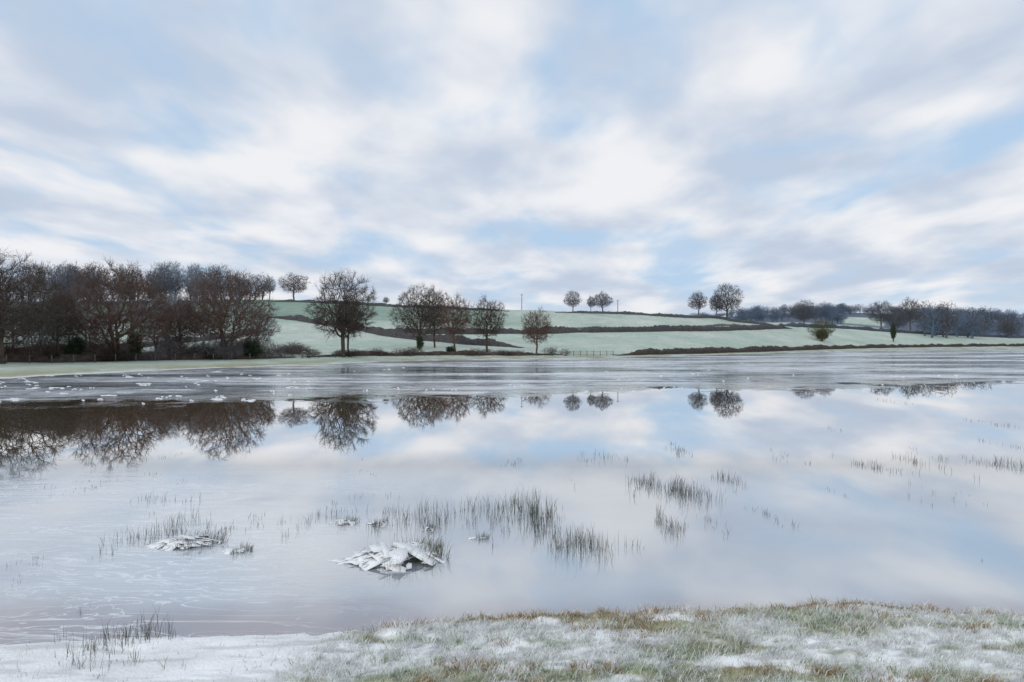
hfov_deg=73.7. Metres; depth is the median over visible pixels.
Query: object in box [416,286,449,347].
oak tree
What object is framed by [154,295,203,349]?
oak tree
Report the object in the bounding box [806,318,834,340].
hawthorn tree
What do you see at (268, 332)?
oak tree
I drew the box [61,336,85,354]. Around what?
ivy bush
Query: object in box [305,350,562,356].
hedgerow
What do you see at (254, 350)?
ivy bush
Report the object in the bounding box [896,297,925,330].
oak tree
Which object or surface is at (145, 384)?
ice scraps
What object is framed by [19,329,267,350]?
hedgerow
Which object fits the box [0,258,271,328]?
hilltop woodland
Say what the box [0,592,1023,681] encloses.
frosted grass
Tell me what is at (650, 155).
sky
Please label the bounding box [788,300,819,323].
oak tree
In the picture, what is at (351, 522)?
ice mound
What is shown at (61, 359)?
hedgerow
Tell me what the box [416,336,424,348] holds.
ivy bush
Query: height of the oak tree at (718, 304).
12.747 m
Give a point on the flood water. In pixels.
(292, 457)
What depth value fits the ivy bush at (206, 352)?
105.58 m
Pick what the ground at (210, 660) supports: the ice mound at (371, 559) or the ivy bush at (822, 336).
the ivy bush at (822, 336)
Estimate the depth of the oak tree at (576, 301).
291.93 m
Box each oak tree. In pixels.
[0,249,83,363]
[0,278,39,345]
[4,295,70,353]
[35,286,86,354]
[48,258,187,360]
[55,281,115,353]
[125,296,184,348]
[152,259,189,296]
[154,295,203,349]
[177,264,281,356]
[178,286,225,345]
[232,302,280,342]
[263,275,275,299]
[277,272,309,299]
[304,268,378,356]
[334,291,364,356]
[387,282,448,348]
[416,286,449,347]
[439,290,472,351]
[467,295,507,350]
[520,305,554,355]
[563,291,581,310]
[587,296,595,310]
[592,291,612,310]
[687,291,707,314]
[709,283,743,317]
[709,294,724,315]
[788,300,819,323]
[814,301,834,322]
[867,300,896,327]
[887,310,909,328]
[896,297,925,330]
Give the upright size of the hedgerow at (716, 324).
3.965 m
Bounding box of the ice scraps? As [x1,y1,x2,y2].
[0,367,958,403]
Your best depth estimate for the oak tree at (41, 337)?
89.42 m
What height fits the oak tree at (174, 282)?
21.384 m
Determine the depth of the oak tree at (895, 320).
471.74 m
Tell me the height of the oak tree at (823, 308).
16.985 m
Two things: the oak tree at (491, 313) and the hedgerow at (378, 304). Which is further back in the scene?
the hedgerow at (378, 304)
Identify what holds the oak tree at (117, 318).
on the ground at (210, 660)
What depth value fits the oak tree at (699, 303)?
296.03 m
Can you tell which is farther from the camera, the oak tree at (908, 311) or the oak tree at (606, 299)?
the oak tree at (908, 311)
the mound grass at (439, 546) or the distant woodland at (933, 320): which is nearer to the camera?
the mound grass at (439, 546)
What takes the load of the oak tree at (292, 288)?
on the ground at (210, 660)
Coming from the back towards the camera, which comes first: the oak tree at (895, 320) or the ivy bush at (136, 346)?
the oak tree at (895, 320)
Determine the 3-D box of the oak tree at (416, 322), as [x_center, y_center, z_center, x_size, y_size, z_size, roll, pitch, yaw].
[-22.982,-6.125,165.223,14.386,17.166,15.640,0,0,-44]
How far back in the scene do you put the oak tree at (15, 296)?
109.73 m
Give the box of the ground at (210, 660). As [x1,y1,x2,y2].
[0,300,1023,681]
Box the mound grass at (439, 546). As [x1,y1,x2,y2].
[172,514,490,570]
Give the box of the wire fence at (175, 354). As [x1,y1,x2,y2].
[6,351,492,362]
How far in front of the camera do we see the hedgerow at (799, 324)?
425.79 m
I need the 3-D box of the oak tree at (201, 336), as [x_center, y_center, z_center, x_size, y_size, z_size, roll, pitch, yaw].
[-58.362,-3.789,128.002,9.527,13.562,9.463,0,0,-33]
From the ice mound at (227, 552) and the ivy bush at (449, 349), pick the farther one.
the ivy bush at (449, 349)
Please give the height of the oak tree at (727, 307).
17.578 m
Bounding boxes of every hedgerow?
[4,350,296,362]
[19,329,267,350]
[267,299,508,311]
[273,315,523,347]
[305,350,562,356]
[387,323,791,333]
[523,323,752,329]
[555,311,775,325]
[613,343,1023,355]
[784,322,1023,337]
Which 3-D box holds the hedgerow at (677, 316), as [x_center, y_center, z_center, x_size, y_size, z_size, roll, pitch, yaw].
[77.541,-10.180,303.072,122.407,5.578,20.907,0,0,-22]
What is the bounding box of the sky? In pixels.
[0,0,1023,317]
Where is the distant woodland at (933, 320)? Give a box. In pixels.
[689,300,1023,338]
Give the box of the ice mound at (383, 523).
[366,521,387,526]
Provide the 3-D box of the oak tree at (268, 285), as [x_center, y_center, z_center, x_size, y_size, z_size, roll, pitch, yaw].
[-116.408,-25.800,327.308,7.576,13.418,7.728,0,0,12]
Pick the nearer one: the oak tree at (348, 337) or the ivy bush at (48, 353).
the ivy bush at (48, 353)
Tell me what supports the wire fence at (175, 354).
on the ground at (210, 660)
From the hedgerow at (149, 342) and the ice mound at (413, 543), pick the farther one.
the hedgerow at (149, 342)
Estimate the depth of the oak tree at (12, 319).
82.50 m
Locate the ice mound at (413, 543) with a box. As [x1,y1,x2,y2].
[391,541,425,547]
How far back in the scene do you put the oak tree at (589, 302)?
290.07 m
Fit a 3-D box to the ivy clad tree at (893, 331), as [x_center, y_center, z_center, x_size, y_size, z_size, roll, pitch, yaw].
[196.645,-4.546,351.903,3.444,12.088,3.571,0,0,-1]
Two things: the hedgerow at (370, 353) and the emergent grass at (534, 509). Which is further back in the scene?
the hedgerow at (370, 353)
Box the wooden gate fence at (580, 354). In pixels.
[567,350,612,355]
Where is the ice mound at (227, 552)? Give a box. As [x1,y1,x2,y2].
[222,546,249,554]
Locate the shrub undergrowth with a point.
(236, 350)
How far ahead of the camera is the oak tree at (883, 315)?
483.96 m
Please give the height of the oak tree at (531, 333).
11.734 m
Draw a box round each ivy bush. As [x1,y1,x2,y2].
[41,346,63,358]
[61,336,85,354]
[127,329,144,355]
[202,346,214,359]
[241,339,262,357]
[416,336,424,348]
[445,346,453,351]
[814,329,829,340]
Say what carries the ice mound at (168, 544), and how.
on the flood water
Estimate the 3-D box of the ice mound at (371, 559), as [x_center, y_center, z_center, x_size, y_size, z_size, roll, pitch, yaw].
[-1.728,2.935,9.476,1.668,0.369,1.154,0,0,0]
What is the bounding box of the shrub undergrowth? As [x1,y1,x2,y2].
[4,332,571,362]
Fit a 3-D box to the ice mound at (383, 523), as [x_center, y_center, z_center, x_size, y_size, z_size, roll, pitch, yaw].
[-2.266,3.026,11.330,0.389,0.072,0.179,0,0,24]
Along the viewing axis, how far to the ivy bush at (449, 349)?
146.71 m
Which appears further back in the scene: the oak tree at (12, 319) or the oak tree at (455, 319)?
the oak tree at (455, 319)
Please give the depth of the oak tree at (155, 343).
111.10 m
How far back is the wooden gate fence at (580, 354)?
154.76 m
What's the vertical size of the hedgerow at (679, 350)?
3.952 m
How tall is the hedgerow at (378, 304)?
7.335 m
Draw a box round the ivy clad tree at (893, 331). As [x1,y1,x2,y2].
[889,322,896,340]
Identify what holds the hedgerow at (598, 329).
on the ground at (210, 660)
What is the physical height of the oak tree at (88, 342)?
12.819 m
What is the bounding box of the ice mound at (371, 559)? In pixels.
[327,538,446,571]
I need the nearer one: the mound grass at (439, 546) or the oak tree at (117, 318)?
the mound grass at (439, 546)
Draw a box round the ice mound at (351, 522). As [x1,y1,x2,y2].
[330,519,357,524]
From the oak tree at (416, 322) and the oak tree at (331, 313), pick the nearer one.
the oak tree at (331, 313)
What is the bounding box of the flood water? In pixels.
[0,349,1023,644]
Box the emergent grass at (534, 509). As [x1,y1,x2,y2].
[10,365,1023,671]
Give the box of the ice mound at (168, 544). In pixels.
[147,534,223,550]
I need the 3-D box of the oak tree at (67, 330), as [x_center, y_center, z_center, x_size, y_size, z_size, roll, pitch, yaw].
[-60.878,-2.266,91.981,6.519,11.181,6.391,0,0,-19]
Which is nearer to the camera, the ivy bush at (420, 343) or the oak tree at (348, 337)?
the oak tree at (348, 337)
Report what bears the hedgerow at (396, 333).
on the ground at (210, 660)
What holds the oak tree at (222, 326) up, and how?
on the ground at (210, 660)

